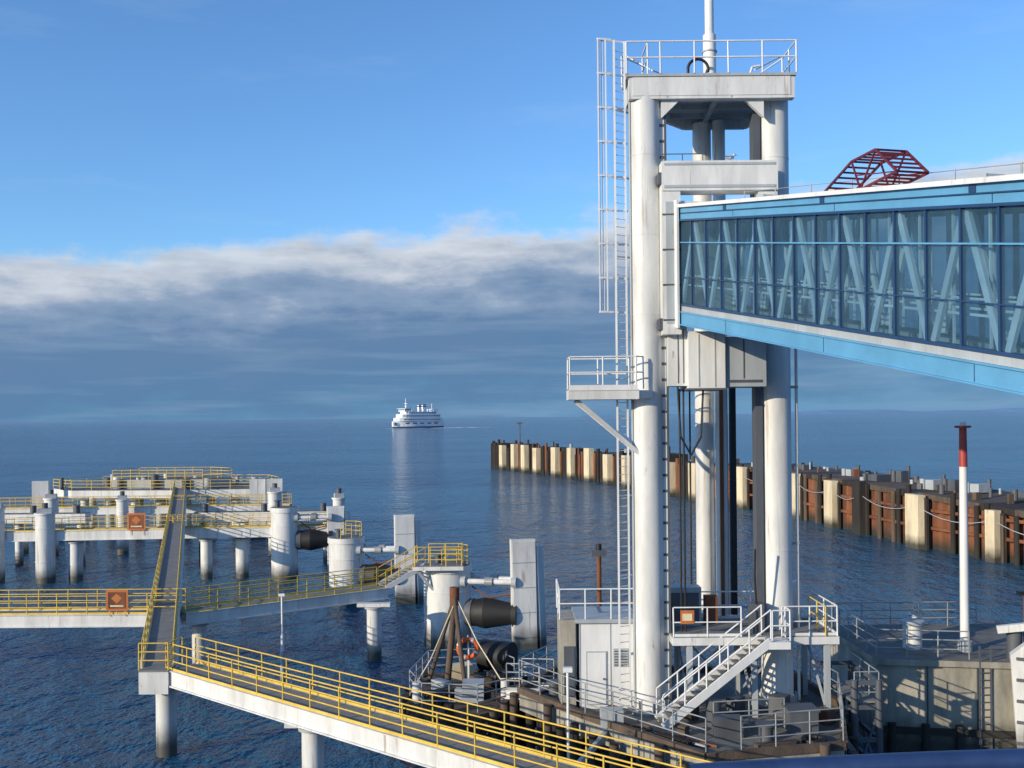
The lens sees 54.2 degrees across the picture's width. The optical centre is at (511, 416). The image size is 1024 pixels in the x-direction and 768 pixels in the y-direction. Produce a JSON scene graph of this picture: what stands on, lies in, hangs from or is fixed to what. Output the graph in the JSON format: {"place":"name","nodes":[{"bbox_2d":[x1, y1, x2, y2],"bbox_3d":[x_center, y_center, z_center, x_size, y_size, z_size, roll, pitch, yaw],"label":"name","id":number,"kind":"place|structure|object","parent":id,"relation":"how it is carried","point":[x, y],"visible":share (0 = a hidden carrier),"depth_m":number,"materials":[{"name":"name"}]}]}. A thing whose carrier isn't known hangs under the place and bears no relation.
{"place":"outdoors","nodes":[
{"label":"outdoors","id":0,"kind":"place"},
{"bbox_2d":[0,413,1023,767],"bbox_3d":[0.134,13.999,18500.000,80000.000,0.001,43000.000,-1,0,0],"label":"sea","id":1,"kind":"structure","parent":0,"point":[72,699],"depth_m":100.42,"materials":[{"name":"liquid"}]},
{"bbox_2d":[0,502,5,583],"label":"mooring dolphin","id":2,"kind":"object","parent":1,"relation":"in","point":[2,544],"visible":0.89,"depth_m":86.81,"materials":[{"name":"white paint"}]},
{"bbox_2d":[34,503,55,583],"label":"mooring dolphin","id":3,"kind":"object","parent":1,"relation":"in","point":[45,558],"visible":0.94,"depth_m":86.36,"materials":[{"name":"white paint"}]},
{"bbox_2d":[43,490,59,555],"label":"mooring dolphin","id":4,"kind":"object","parent":1,"relation":"in","point":[51,498],"visible":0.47,"depth_m":103.63,"materials":[{"name":"white paint"}]},
{"bbox_2d":[115,491,128,554],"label":"mooring dolphin","id":5,"kind":"object","parent":1,"relation":"in","point":[122,508],"visible":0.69,"depth_m":104.52,"materials":[{"name":"white paint"}]},
{"bbox_2d":[0,493,291,553],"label":"yellow railed catwalk","id":6,"kind":"object","parent":1,"relation":"in","point":[104,509],"visible":0.41,"depth_m":106.67,"materials":[{"name":"white paint"}]},
{"bbox_2d":[32,467,286,538],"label":"dolphin platform","id":7,"kind":"structure","parent":1,"relation":"in","point":[158,484],"depth_m":118.96,"materials":[{"name":"concrete"}]},
{"bbox_2d":[138,474,186,757],"bbox_3d":[-28.876,12.116,85.790,2.094,10.323,94.969,-1,0,-18],"label":"yellow railed catwalk","id":8,"kind":"object","parent":1,"relation":"in","point":[161,628],"visible":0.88,"depth_m":46.79,"materials":[{"name":"white paint"}]},
{"bbox_2d":[5,512,326,580],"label":"yellow railed catwalk","id":9,"kind":"object","parent":1,"relation":"in","point":[75,539],"visible":0.69,"depth_m":87.52,"materials":[{"name":"white paint"}]},
{"bbox_2d":[127,513,145,534],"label":"orange warning sign","id":10,"kind":"object","parent":9,"relation":"attached to","point":[136,521],"visible":1,"depth_m":87.06,"materials":[{"name":"metal"}]},
{"bbox_2d":[5,503,326,565],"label":"catwalk","id":11,"kind":"object","parent":1,"relation":"in","point":[19,555],"visible":0.44,"depth_m":97.02,"materials":[{"name":"white paint"}]},
{"bbox_2d":[0,545,425,663],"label":"yellow railed catwalk","id":12,"kind":"object","parent":1,"relation":"in","point":[198,618],"visible":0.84,"depth_m":54.06,"materials":[{"name":"white paint"}]},
{"bbox_2d":[106,590,127,615],"bbox_3d":[-20.608,9.713,52.190,1.150,1.380,0.100,-1,0,0],"label":"orange warning sign","id":13,"kind":"object","parent":12,"relation":"attached to","point":[116,600],"visible":1,"depth_m":52.16,"materials":[{"name":"metal"}]},
{"bbox_2d":[267,483,282,555],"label":"mooring dolphin","id":14,"kind":"object","parent":1,"relation":"in","point":[274,492],"visible":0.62,"depth_m":102.48,"materials":[{"name":"white paint"}]},
{"bbox_2d":[270,500,350,580],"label":"berthing dolphin","id":15,"kind":"object","parent":1,"relation":"in","point":[289,539],"visible":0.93,"depth_m":86.87,"materials":[{"name":"white paint"}]},
{"bbox_2d":[332,488,345,510],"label":"mooring dolphin","id":16,"kind":"object","parent":1,"relation":"in","point":[338,498],"visible":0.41,"depth_m":91.61,"materials":[{"name":"white paint"}]},
{"bbox_2d":[328,514,423,605],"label":"berthing dolphin","id":17,"kind":"object","parent":1,"relation":"in","point":[346,552],"visible":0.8,"depth_m":75.15,"materials":[{"name":"white paint"}]},
{"bbox_2d":[391,399,443,427],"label":"passenger car ferry","id":18,"kind":"object","parent":1,"relation":"on","point":[421,416],"visible":0.96,"depth_m":1387.83,"materials":[{"name":"grey metal"}]},
{"bbox_2d":[387,427,477,428],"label":"ferry wake","id":19,"kind":"object","parent":1,"relation":"on","point":[448,427],"visible":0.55,"depth_m":1379.46,"materials":[{"name":"white liquid"}]},
{"bbox_2d":[165,636,711,767],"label":"yellow railed catwalk","id":20,"kind":"object","parent":1,"relation":"in","point":[313,716],"visible":0.97,"depth_m":33.84,"materials":[{"name":"white paint"}]},
{"bbox_2d":[278,593,284,681],"bbox_3d":[-11.680,12.553,50.900,0.300,7.120,0.240,-1,0,0],"label":"light post","id":21,"kind":"object","parent":20,"relation":"on","point":[282,654],"visible":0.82,"depth_m":50.85,"materials":[{"name":"grey metal"}]},
{"bbox_2d":[401,586,527,747],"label":"timber dolphin platform","id":22,"kind":"structure","parent":1,"relation":"in","point":[481,686],"depth_m":42.95,"materials":[{"name":"wood"}]},
{"bbox_2d":[456,635,479,678],"bbox_3d":[-1.946,10.844,44.400,1.054,2.250,0.350,-1,0,0],"label":"life ring","id":23,"kind":"object","parent":22,"relation":"on","point":[474,654],"visible":0.8,"depth_m":44.35,"materials":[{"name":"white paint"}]},
{"bbox_2d":[422,538,546,649],"bbox_3d":[-1.866,12.215,60.985,7.597,9.606,3.060,-1,0,21],"label":"berthing dolphin","id":24,"kind":"object","parent":1,"relation":"in","point":[523,614],"visible":0.75,"depth_m":60.41,"materials":[{"name":"white paint"}]},
{"bbox_2d":[413,543,463,589],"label":"dolphin access platform","id":25,"kind":"structure","parent":24,"relation":"attached to","point":[444,566],"depth_m":59.88,"materials":[{"name":"white paint"}]},
{"bbox_2d":[510,641,858,767],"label":"tower foundation pier","id":26,"kind":"structure","parent":1,"relation":"in","point":[721,724],"depth_m":35.61,"materials":[{"name":"grey concrete"}]},
{"bbox_2d":[505,658,554,699],"bbox_3d":[0.753,10.744,41.100,1.713,1.648,1.340,-1,0,38],"label":"railing","id":27,"kind":"object","parent":26,"relation":"on","point":[508,690],"visible":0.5,"depth_m":41.05,"materials":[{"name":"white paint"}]},
{"bbox_2d":[563,666,607,763],"bbox_3d":[2.646,10.100,34.657,0.356,3.750,4.166,-1,0,24],"label":"light post","id":28,"kind":"object","parent":26,"relation":"on","point":[599,740],"visible":0.82,"depth_m":32.88,"materials":[{"name":"grey metal"}]},
{"bbox_2d":[556,579,633,708],"bbox_3d":[3.317,8.857,39.450,3.037,4.624,2.600,-1,0,0],"label":"equipment cabin","id":29,"kind":"object","parent":26,"relation":"on","point":[590,654],"visible":0.8,"depth_m":38.30,"materials":[{"name":"white metal"}]},
{"bbox_2d":[591,544,605,605],"bbox_3d":[3.629,8.216,41.500,0.600,5.900,0.240,-1,0,0],"label":"rusty signal post","id":30,"kind":"object","parent":26,"relation":"on","point":[598,552],"visible":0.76,"depth_m":41.41,"materials":[{"name":"brown metal"}]},
{"bbox_2d":[654,605,790,729],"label":"steel staircase","id":31,"kind":"structure","parent":26,"relation":"on","point":[706,686],"depth_m":36.15,"materials":[{"name":"grey metal"}]},
{"bbox_2d":[669,549,838,716],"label":"tower access platform","id":32,"kind":"structure","parent":26,"relation":"on","point":[710,626],"depth_m":37.67,"materials":[{"name":"white metal"}]},
{"bbox_2d":[820,652,882,753],"bbox_3d":[12.718,12.618,36.867,1.862,6.521,6.316,-1,0,10],"label":"fender frame","id":33,"kind":"object","parent":26,"relation":"attached to","point":[853,693],"visible":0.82,"depth_m":36.78,"materials":[{"name":"grey metal"}]},
{"bbox_2d":[491,422,1023,565],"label":"sheet pile dock","id":34,"kind":"object","parent":1,"relation":"in","point":[915,512],"visible":0.63,"depth_m":115.30,"materials":[{"name":"brown metal"}]},
{"bbox_2d":[827,590,1023,752],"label":"concrete mooring dolphin","id":35,"kind":"object","parent":1,"relation":"in","point":[941,692],"visible":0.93,"depth_m":41.27,"materials":[{"name":"grey concrete"}]},
{"bbox_2d":[907,611,916,619],"bbox_3d":[17.282,8.611,43.231,0.207,0.348,0.659,-1,0,-34],"label":"seagull","id":36,"kind":"object","parent":35,"relation":"on","point":[911,616],"visible":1,"depth_m":43.19,"materials":[{"name":"white paint"}]},
{"bbox_2d":[954,422,972,652],"bbox_3d":[19.250,5.090,42.600,0.598,9.750,0.598,-1,0,-40],"label":"navigation light mast","id":37,"kind":"object","parent":35,"relation":"on","point":[964,551],"visible":0.94,"depth_m":42.46,"materials":[{"name":"white metal"}]},
{"bbox_2d":[0,0,1023,421],"label":"sky","id":38,"kind":"structure","parent":0,"point":[210,209],"materials":[{"name":"blue"}]},
{"bbox_2d":[566,0,800,716],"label":"passenger walkway tower","id":39,"kind":"structure","parent":0,"point":[666,354],"depth_m":37.62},
{"bbox_2d":[723,153,736,159],"bbox_3d":[8.128,-9.652,37.224,0.659,0.348,0.207,-1,0,-19],"label":"seagull","id":40,"kind":"object","parent":39,"relation":"on","point":[729,157],"visible":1,"depth_m":37.14,"materials":[{"name":"white paint"}]},
{"bbox_2d":[674,162,1023,394],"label":"passenger boarding bridge","id":41,"kind":"structure","parent":39,"relation":"attached to","point":[715,285],"depth_m":26.25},
{"bbox_2d":[824,148,928,190],"bbox_3d":[9.694,-6.506,26.852,0.950,0.952,3.435,-1,0,-14],"label":"folded access stair","id":42,"kind":"object","parent":41,"relation":"on","point":[887,157],"visible":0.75,"depth_m":26.14,"materials":[{"name":"red metal"}]},
{"bbox_2d":[584,408,1023,416],"bbox_3d":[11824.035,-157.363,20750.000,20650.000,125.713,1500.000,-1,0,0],"label":"distant hills","id":43,"kind":"structure","parent":0,"point":[844,412],"depth_m":20784.20,"materials":[{"name":"blue"}]},
{"bbox_2d":[690,748,1023,767],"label":"ship deck rail","id":44,"kind":"object","parent":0,"point":[996,758],"visible":1,"depth_m":2.97,"materials":[{"name":"blue metal"}]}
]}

